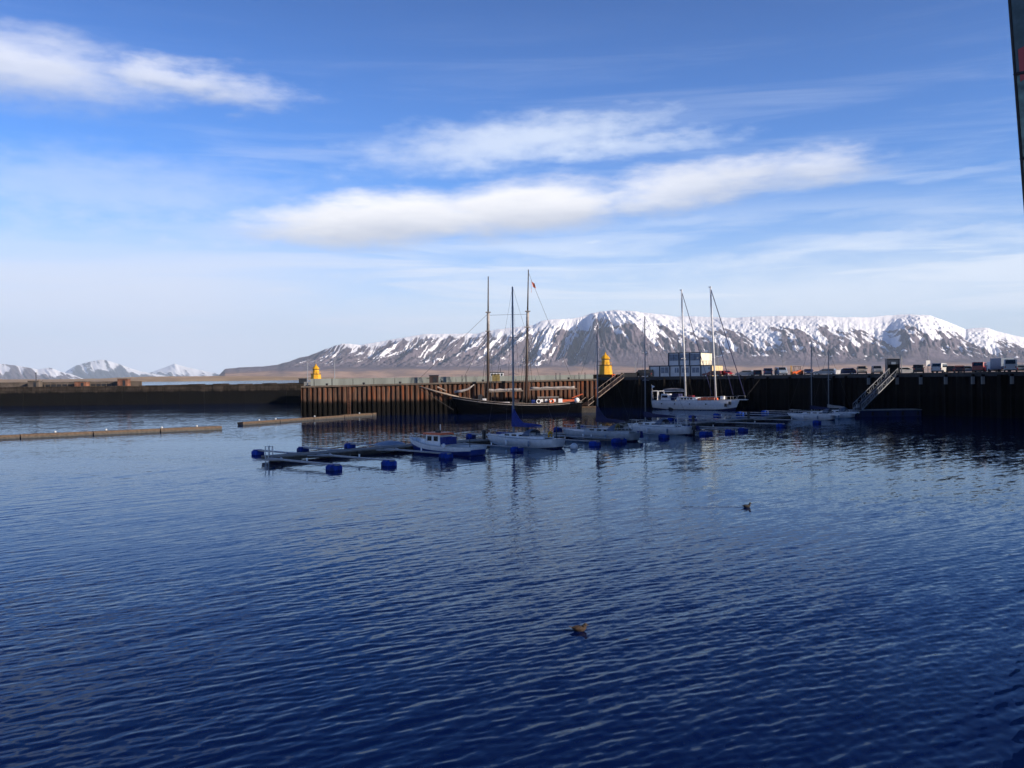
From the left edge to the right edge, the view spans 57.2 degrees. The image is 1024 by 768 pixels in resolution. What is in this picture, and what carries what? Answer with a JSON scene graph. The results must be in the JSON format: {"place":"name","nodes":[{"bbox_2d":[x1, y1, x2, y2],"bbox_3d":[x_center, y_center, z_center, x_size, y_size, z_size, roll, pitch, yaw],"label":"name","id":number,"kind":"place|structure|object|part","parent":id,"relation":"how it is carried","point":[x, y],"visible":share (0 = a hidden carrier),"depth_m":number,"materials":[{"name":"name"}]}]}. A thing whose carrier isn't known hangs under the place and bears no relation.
{"place":"outdoors","nodes":[
{"label":"outdoors","id":0,"kind":"place"},
{"bbox_2d":[0,364,82,378],"bbox_3d":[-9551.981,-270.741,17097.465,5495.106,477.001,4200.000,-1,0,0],"label":"hills","id":1,"kind":"structure","parent":0,"point":[12,372],"depth_m":17301.75,"materials":[{"name":"white snow"}]},
{"bbox_2d":[64,360,162,378],"bbox_3d":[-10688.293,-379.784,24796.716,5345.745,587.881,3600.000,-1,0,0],"label":"hills","id":2,"kind":"structure","parent":0,"point":[98,369],"depth_m":25103.85,"materials":[{"name":"white snow"}]},
{"bbox_2d":[0,376,337,382],"bbox_3d":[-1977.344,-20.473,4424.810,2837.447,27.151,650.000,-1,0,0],"label":"terrain","id":3,"kind":"structure","parent":0,"point":[199,378],"depth_m":4233.59,"materials":[{"name":"brown soil"}]},
{"bbox_2d":[150,364,219,375],"bbox_3d":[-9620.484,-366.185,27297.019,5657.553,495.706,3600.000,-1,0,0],"label":"hills","id":4,"kind":"structure","parent":0,"point":[175,370],"depth_m":27777.43,"materials":[{"name":"white snow"}]},
{"bbox_2d":[0,372,1023,767],"bbox_3d":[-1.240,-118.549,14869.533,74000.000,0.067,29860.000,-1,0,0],"label":"water","id":5,"kind":"structure","parent":0,"point":[842,592],"depth_m":34.48,"materials":[{"name":"blue liquid"}]},
{"bbox_2d":[0,425,221,438],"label":"floating boom","id":6,"kind":"object","parent":5,"relation":"on","point":[106,432],"visible":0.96,"depth_m":139.06,"materials":[{"name":"brown wood"}]},
{"bbox_2d":[0,381,303,405],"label":"stone breakwater","id":7,"kind":"object","parent":5,"relation":"in","point":[24,394],"visible":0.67,"depth_m":304.80,"materials":[{"name":"black stone"}]},
{"bbox_2d":[28,381,42,386],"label":"shed","id":8,"kind":"structure","parent":7,"relation":"on","point":[35,383],"depth_m":307.75,"materials":[{"name":"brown stone"}]},
{"bbox_2d":[43,384,73,386],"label":"barrier","id":9,"kind":"object","parent":7,"relation":"on","point":[49,385],"visible":0.78,"depth_m":310.25,"materials":[{"name":"metal"}]},
{"bbox_2d":[74,381,89,385],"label":"container","id":10,"kind":"object","parent":7,"relation":"on","point":[81,383],"visible":0.93,"depth_m":307.75,"materials":[{"name":"red metal"}]},
{"bbox_2d":[90,383,117,385],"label":"barrier","id":11,"kind":"object","parent":7,"relation":"on","point":[106,384],"visible":0.72,"depth_m":310.25,"materials":[{"name":"metal"}]},
{"bbox_2d":[117,378,130,385],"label":"shed","id":12,"kind":"structure","parent":7,"relation":"on","point":[124,382],"depth_m":307.75,"materials":[{"name":"brown stone"}]},
{"bbox_2d":[298,378,308,382],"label":"shed","id":13,"kind":"structure","parent":7,"relation":"on","point":[302,380],"depth_m":304.99,"materials":[{"name":"metal"}]},
{"bbox_2d":[251,449,300,454],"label":"finger pontoon","id":14,"kind":"object","parent":5,"relation":"on","point":[257,451],"visible":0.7,"depth_m":98.54,"materials":[{"name":"metal"}]},
{"bbox_2d":[256,457,341,470],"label":"finger pontoon","id":15,"kind":"object","parent":5,"relation":"on","point":[333,466],"visible":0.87,"depth_m":83.24,"materials":[{"name":"metal"}]},
{"bbox_2d":[237,412,376,424],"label":"floating boom","id":16,"kind":"object","parent":5,"relation":"on","point":[303,419],"visible":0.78,"depth_m":176.79,"materials":[{"name":"brown wood"}]},
{"bbox_2d":[297,445,338,451],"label":"finger pontoon","id":17,"kind":"object","parent":5,"relation":"on","point":[303,449],"visible":0.73,"depth_m":101.95,"materials":[{"name":"metal"}]},
{"bbox_2d":[307,453,396,465],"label":"finger pontoon","id":18,"kind":"object","parent":5,"relation":"on","point":[388,462],"visible":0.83,"depth_m":86.79,"materials":[{"name":"metal"}]},
{"bbox_2d":[344,442,389,447],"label":"finger pontoon","id":19,"kind":"object","parent":5,"relation":"on","point":[349,445],"visible":0.74,"depth_m":106.79,"materials":[{"name":"metal"}]},
{"bbox_2d":[374,441,405,446],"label":"covered dinghy","id":20,"kind":"object","parent":5,"relation":"on","point":[390,443],"visible":0.48,"depth_m":103.44,"materials":[{"name":"blue fabric"}]},
{"bbox_2d":[376,448,452,458],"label":"finger pontoon","id":21,"kind":"object","parent":5,"relation":"on","point":[444,455],"visible":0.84,"depth_m":94.25,"materials":[{"name":"metal"}]},
{"bbox_2d":[409,424,486,455],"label":"fishing boat","id":22,"kind":"object","parent":5,"relation":"on","point":[437,441],"visible":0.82,"depth_m":97.72,"materials":[{"name":"blue paint"}]},
{"bbox_2d":[301,374,596,416],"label":"sheet pile pier","id":23,"kind":"structure","parent":5,"relation":"in","point":[379,396],"depth_m":200.04,"materials":[{"name":"rusty brown steel"},{"name":"pale concrete"},{"name":"dark timber"}]},
{"bbox_2d":[311,364,320,378],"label":"lighthouse","id":24,"kind":"object","parent":23,"relation":"on","point":[315,374],"visible":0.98,"depth_m":283.05,"materials":[{"name":"yellow paint"}]},
{"bbox_2d":[426,375,438,382],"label":"shed","id":25,"kind":"structure","parent":23,"relation":"on","point":[433,378],"depth_m":203.58,"materials":[{"name":"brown wood"}]},
{"bbox_2d":[492,374,499,380],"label":"ochre crate","id":26,"kind":"object","parent":23,"relation":"on","point":[495,377],"visible":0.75,"depth_m":207.30,"materials":[{"name":"yellow wood"}]},
{"bbox_2d":[490,368,503,375],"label":"white cabin","id":27,"kind":"object","parent":23,"relation":"on","point":[501,373],"visible":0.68,"depth_m":215.14,"materials":[{"name":"paint"}]},
{"bbox_2d":[466,432,489,437],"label":"finger pontoon","id":28,"kind":"object","parent":5,"relation":"on","point":[470,435],"visible":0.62,"depth_m":122.68,"materials":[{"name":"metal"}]},
{"bbox_2d":[457,442,523,451],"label":"finger pontoon","id":29,"kind":"object","parent":5,"relation":"on","point":[516,448],"visible":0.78,"depth_m":99.84,"materials":[{"name":"metal"}]},
{"bbox_2d":[415,270,582,413],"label":"schooner","id":30,"kind":"object","parent":5,"relation":"on","point":[482,405],"visible":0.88,"depth_m":198.60,"materials":[{"name":"black paint"}]},
{"bbox_2d":[475,287,564,448],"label":"sailing yacht","id":31,"kind":"object","parent":5,"relation":"on","point":[532,438],"visible":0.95,"depth_m":106.03,"materials":[{"name":"white plastic"}]},
{"bbox_2d":[261,410,792,461],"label":"pontoon","id":32,"kind":"object","parent":5,"relation":"on","point":[352,451],"visible":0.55,"depth_m":100.97,"materials":[{"name":"metal"}]},
{"bbox_2d":[553,427,590,430],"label":"finger pontoon","id":33,"kind":"object","parent":5,"relation":"on","point":[558,429],"visible":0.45,"depth_m":136.11,"materials":[{"name":"metal"}]},
{"bbox_2d":[570,443,577,448],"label":"mooring buoy","id":34,"kind":"object","parent":5,"relation":"on","point":[573,445],"visible":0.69,"depth_m":102.53,"materials":[{"name":"white paint"}]},
{"bbox_2d":[569,623,588,631],"bbox_3d":[2.090,7.623,29.404,0.644,0.272,0.267,-1,0,-8],"label":"duck","id":35,"kind":"object","parent":5,"relation":"on","point":[580,628],"visible":1,"depth_m":29.34},
{"bbox_2d":[564,437,600,445],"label":"finger pontoon","id":36,"kind":"object","parent":5,"relation":"on","point":[594,443],"visible":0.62,"depth_m":106.67,"materials":[{"name":"metal"}]},
{"bbox_2d":[582,406,595,412],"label":"landing float","id":37,"kind":"object","parent":5,"relation":"on","point":[588,409],"visible":0.46,"depth_m":201.85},
{"bbox_2d":[553,434,626,442],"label":"finger pontoon","id":38,"kind":"object","parent":5,"relation":"on","point":[618,440],"visible":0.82,"depth_m":112.39,"materials":[{"name":"metal"}]},
{"bbox_2d":[580,424,609,427],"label":"finger pontoon","id":39,"kind":"object","parent":5,"relation":"on","point":[582,426],"visible":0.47,"depth_m":139.76,"materials":[{"name":"metal"}]},
{"bbox_2d":[555,325,643,441],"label":"sailing yacht","id":40,"kind":"object","parent":5,"relation":"on","point":[616,431],"visible":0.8,"depth_m":115.27,"materials":[{"name":"white plastic"}]},
{"bbox_2d":[637,430,669,437],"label":"finger pontoon","id":41,"kind":"object","parent":5,"relation":"on","point":[663,435],"visible":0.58,"depth_m":118.06,"materials":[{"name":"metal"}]},
{"bbox_2d":[624,316,699,434],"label":"sailing yacht","id":42,"kind":"object","parent":5,"relation":"on","point":[661,426],"visible":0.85,"depth_m":126.44,"materials":[{"name":"white plastic"}]},
{"bbox_2d":[630,429,712,434],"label":"finger pontoon","id":43,"kind":"object","parent":5,"relation":"on","point":[705,432],"visible":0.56,"depth_m":122.72,"materials":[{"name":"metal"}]},
{"bbox_2d":[668,417,725,420],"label":"finger pontoon","id":44,"kind":"object","parent":5,"relation":"on","point":[671,419],"visible":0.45,"depth_m":160.04,"materials":[{"name":"metal"}]},
{"bbox_2d":[651,287,757,409],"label":"ketch","id":45,"kind":"object","parent":5,"relation":"on","point":[674,402],"visible":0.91,"depth_m":209.10,"materials":[{"name":"white plastic"}]},
{"bbox_2d":[682,425,747,431],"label":"finger pontoon","id":46,"kind":"object","parent":5,"relation":"on","point":[743,429],"visible":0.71,"depth_m":130.13,"materials":[{"name":"metal"}]},
{"bbox_2d":[700,428,734,432],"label":"finger pontoon","id":47,"kind":"object","parent":5,"relation":"on","point":[729,430],"visible":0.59,"depth_m":126.66,"materials":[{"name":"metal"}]},
{"bbox_2d":[689,414,750,417],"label":"finger pontoon","id":48,"kind":"object","parent":5,"relation":"on","point":[718,416],"visible":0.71,"depth_m":167.22,"materials":[{"name":"metal"}]},
{"bbox_2d":[713,412,773,415],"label":"finger pontoon","id":49,"kind":"object","parent":5,"relation":"on","point":[716,414],"visible":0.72,"depth_m":174.57,"materials":[{"name":"metal"}]},
{"bbox_2d":[715,421,785,426],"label":"finger pontoon","id":50,"kind":"object","parent":5,"relation":"on","point":[780,425],"visible":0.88,"depth_m":141.53,"materials":[{"name":"metal"}]},
{"bbox_2d":[736,412,787,414],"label":"finger pontoon","id":51,"kind":"object","parent":5,"relation":"on","point":[737,413],"visible":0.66,"depth_m":181.75,"materials":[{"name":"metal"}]},
{"bbox_2d":[761,410,808,411],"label":"finger pontoon","id":52,"kind":"object","parent":5,"relation":"on","point":[786,411],"visible":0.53,"depth_m":185.99,"materials":[{"name":"metal"}]},
{"bbox_2d":[754,418,820,423],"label":"finger pontoon","id":53,"kind":"object","parent":5,"relation":"on","point":[816,421],"visible":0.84,"depth_m":149.92,"materials":[{"name":"metal"}]},
{"bbox_2d":[596,371,1023,417],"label":"harbour quay","id":54,"kind":"structure","parent":5,"relation":"in","point":[985,394],"depth_m":187.43,"materials":[{"name":"concrete"}]},
{"bbox_2d":[582,373,623,405],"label":"gangway","id":55,"kind":"object","parent":54,"relation":"on","point":[608,387],"visible":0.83,"depth_m":217.44,"materials":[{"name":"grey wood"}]},
{"bbox_2d":[593,374,620,378],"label":"plinth","id":56,"kind":"structure","parent":54,"relation":"on","point":[604,375],"depth_m":237.49,"materials":[{"name":"grey concrete"}]},
{"bbox_2d":[598,352,611,373],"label":"lighthouse","id":57,"kind":"object","parent":56,"relation":"on","point":[605,367],"visible":0.97,"depth_m":238.96,"materials":[{"name":"yellow paint"}]},
{"bbox_2d":[621,373,636,376],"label":"skip container","id":58,"kind":"object","parent":54,"relation":"on","point":[628,374],"visible":0.82,"depth_m":231.04,"materials":[{"name":"metal"}]},
{"bbox_2d":[636,369,653,376],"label":"parked van","id":59,"kind":"object","parent":54,"relation":"on","point":[650,372],"visible":0.79,"depth_m":230.32,"materials":[{"name":"black paint"}]},
{"bbox_2d":[649,352,722,376],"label":"site cabin building","id":60,"kind":"structure","parent":54,"relation":"on","point":[694,364],"depth_m":226.98,"materials":[{"name":"blue metal"}]},
{"bbox_2d":[661,367,668,372],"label":"window","id":61,"kind":"structure","parent":60,"relation":"in","point":[663,369],"depth_m":228.96,"materials":[{"name":"blue glass"}]},
{"bbox_2d":[669,354,677,360],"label":"window","id":62,"kind":"structure","parent":60,"relation":"in","point":[672,357],"depth_m":227.79,"materials":[{"name":"blue glass"}]},
{"bbox_2d":[680,354,688,360],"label":"window","id":63,"kind":"structure","parent":60,"relation":"in","point":[681,355],"depth_m":226.29,"materials":[{"name":"blue glass"}]},
{"bbox_2d":[690,354,699,359],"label":"window","id":64,"kind":"structure","parent":60,"relation":"in","point":[692,356],"depth_m":225.19,"materials":[{"name":"blue glass"}]},
{"bbox_2d":[692,368,698,372],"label":"window","id":65,"kind":"structure","parent":60,"relation":"in","point":[694,370],"depth_m":225.03,"materials":[{"name":"blue glass"}]},
{"bbox_2d":[702,371,722,375],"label":"parked car","id":66,"kind":"object","parent":54,"relation":"on","point":[711,373],"visible":0.84,"depth_m":218.16,"materials":[{"name":"red paint"}]},
{"bbox_2d":[720,371,733,375],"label":"parked car","id":67,"kind":"object","parent":54,"relation":"on","point":[728,372],"visible":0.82,"depth_m":216.88,"materials":[{"name":"red paint"}]},
{"bbox_2d":[735,370,752,375],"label":"parked car","id":68,"kind":"object","parent":54,"relation":"on","point":[746,372],"visible":0.67,"depth_m":216.03,"materials":[{"name":"silver metal"}]},
{"bbox_2d":[752,370,761,374],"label":"parked car","id":69,"kind":"object","parent":54,"relation":"on","point":[757,372],"visible":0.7,"depth_m":212.66,"materials":[{"name":"black paint"}]},
{"bbox_2d":[763,368,772,374],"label":"parked car","id":70,"kind":"object","parent":54,"relation":"on","point":[767,371],"visible":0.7,"depth_m":209.63,"materials":[{"name":"blue paint"}]},
{"bbox_2d":[774,367,787,374],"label":"parked van","id":71,"kind":"object","parent":54,"relation":"on","point":[780,370],"visible":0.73,"depth_m":207.90,"materials":[{"name":"white metal"}]},
{"bbox_2d":[790,366,802,374],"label":"forklift","id":72,"kind":"object","parent":54,"relation":"on","point":[798,372],"visible":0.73,"depth_m":202.97,"materials":[{"name":"orange paint"}]},
{"bbox_2d":[803,369,813,374],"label":"parked car","id":73,"kind":"object","parent":54,"relation":"on","point":[806,371],"visible":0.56,"depth_m":201.57,"materials":[{"name":"blue paint"}]},
{"bbox_2d":[812,368,835,373],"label":"parked car","id":74,"kind":"object","parent":54,"relation":"on","point":[825,371],"visible":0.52,"depth_m":197.21,"materials":[{"name":"silver metal"}]},
{"bbox_2d":[840,368,856,373],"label":"parked car","id":75,"kind":"object","parent":54,"relation":"on","point":[848,370],"visible":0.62,"depth_m":192.75,"materials":[{"name":"blue paint"}]},
{"bbox_2d":[856,366,867,373],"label":"parked suv","id":76,"kind":"object","parent":54,"relation":"on","point":[861,369],"visible":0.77,"depth_m":188.27,"materials":[{"name":"beige paint"}]},
{"bbox_2d":[871,366,882,373],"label":"parked suv","id":77,"kind":"object","parent":54,"relation":"on","point":[876,369],"visible":0.78,"depth_m":186.96,"materials":[{"name":"silver metal"}]},
{"bbox_2d":[900,367,916,372],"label":"parked car","id":78,"kind":"object","parent":54,"relation":"on","point":[906,370],"visible":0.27,"depth_m":184.61,"materials":[{"name":"white paint"}]},
{"bbox_2d":[912,365,924,372],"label":"parked suv","id":79,"kind":"object","parent":54,"relation":"on","point":[918,368],"visible":0.78,"depth_m":177.10,"materials":[{"name":"black paint"}]},
{"bbox_2d":[931,363,946,372],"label":"parked van","id":80,"kind":"object","parent":54,"relation":"on","point":[938,367],"visible":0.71,"depth_m":173.54,"materials":[{"name":"white paint"}]},
{"bbox_2d":[946,366,953,371],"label":"parked car","id":81,"kind":"object","parent":54,"relation":"on","point":[949,368],"visible":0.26,"depth_m":174.82,"materials":[{"name":"black paint"}]},
{"bbox_2d":[953,365,965,371],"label":"parked car","id":82,"kind":"object","parent":54,"relation":"on","point":[959,368],"visible":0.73,"depth_m":170.19,"materials":[{"name":"brown paint"}]},
{"bbox_2d":[965,366,979,371],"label":"parked car","id":83,"kind":"object","parent":54,"relation":"on","point":[968,368],"visible":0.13,"depth_m":175.66,"materials":[{"name":"silver metal"}]},
{"bbox_2d":[972,362,986,371],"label":"parked van","id":84,"kind":"object","parent":54,"relation":"on","point":[978,366],"visible":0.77,"depth_m":166.72,"materials":[{"name":"red paint"}]},
{"bbox_2d":[986,358,1012,371],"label":"box truck","id":85,"kind":"object","parent":54,"relation":"on","point":[994,364],"visible":0.63,"depth_m":168.83,"materials":[{"name":"white paint"}]},
{"bbox_2d":[1003,359,1017,371],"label":"parked van","id":86,"kind":"object","parent":54,"relation":"on","point":[1010,364],"visible":0.84,"depth_m":162.13,"materials":[{"name":"white paint"}]},
{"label":"rear window","id":87,"kind":"part","parent":86,"relation":"part of","materials":[{"name":"black glass"}]},
{"bbox_2d":[1017,364,1023,370],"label":"parked car","id":88,"kind":"object","parent":54,"relation":"on","point":[1020,367],"visible":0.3,"depth_m":164.25,"materials":[{"name":"grey metal"}]},
{"bbox_2d":[781,341,843,419],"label":"sailing yacht","id":89,"kind":"object","parent":5,"relation":"on","point":[826,414],"visible":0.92,"depth_m":160.40,"materials":[{"name":"white plastic"}]},
{"bbox_2d":[814,349,858,417],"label":"sailing yacht","id":90,"kind":"object","parent":5,"relation":"on","point":[847,414],"visible":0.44,"depth_m":166.87,"materials":[{"name":"white plastic"}]},
{"bbox_2d":[848,404,921,416],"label":"landing platform","id":91,"kind":"structure","parent":5,"relation":"on","point":[885,412],"depth_m":169.14,"materials":[{"name":"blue paint"}]},
{"bbox_2d":[853,368,897,409],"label":"gangway","id":92,"kind":"object","parent":91,"relation":"on","point":[876,390],"visible":1,"depth_m":173.91,"materials":[{"name":"metal"}]},
{"bbox_2d":[0,0,1023,373],"label":"sky","id":93,"kind":"structure","parent":0,"point":[215,186],"materials":[{"name":"blue"}]},
{"bbox_2d":[218,310,1023,377],"bbox_3d":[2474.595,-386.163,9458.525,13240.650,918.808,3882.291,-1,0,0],"label":"mountain","id":94,"kind":"structure","parent":0,"point":[772,342],"depth_m":9320.45,"materials":[{"name":"white snow"}]},
{"bbox_2d":[884,357,901,374],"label":"gate tower","id":95,"kind":"structure","parent":0,"point":[892,365],"depth_m":179.92,"materials":[{"name":"metal"}]},
{"bbox_2d":[1008,0,1023,206],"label":"glass building","id":96,"kind":"structure","parent":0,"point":[1016,14],"depth_m":59.73,"materials":[{"name":"glass"}]}
]}

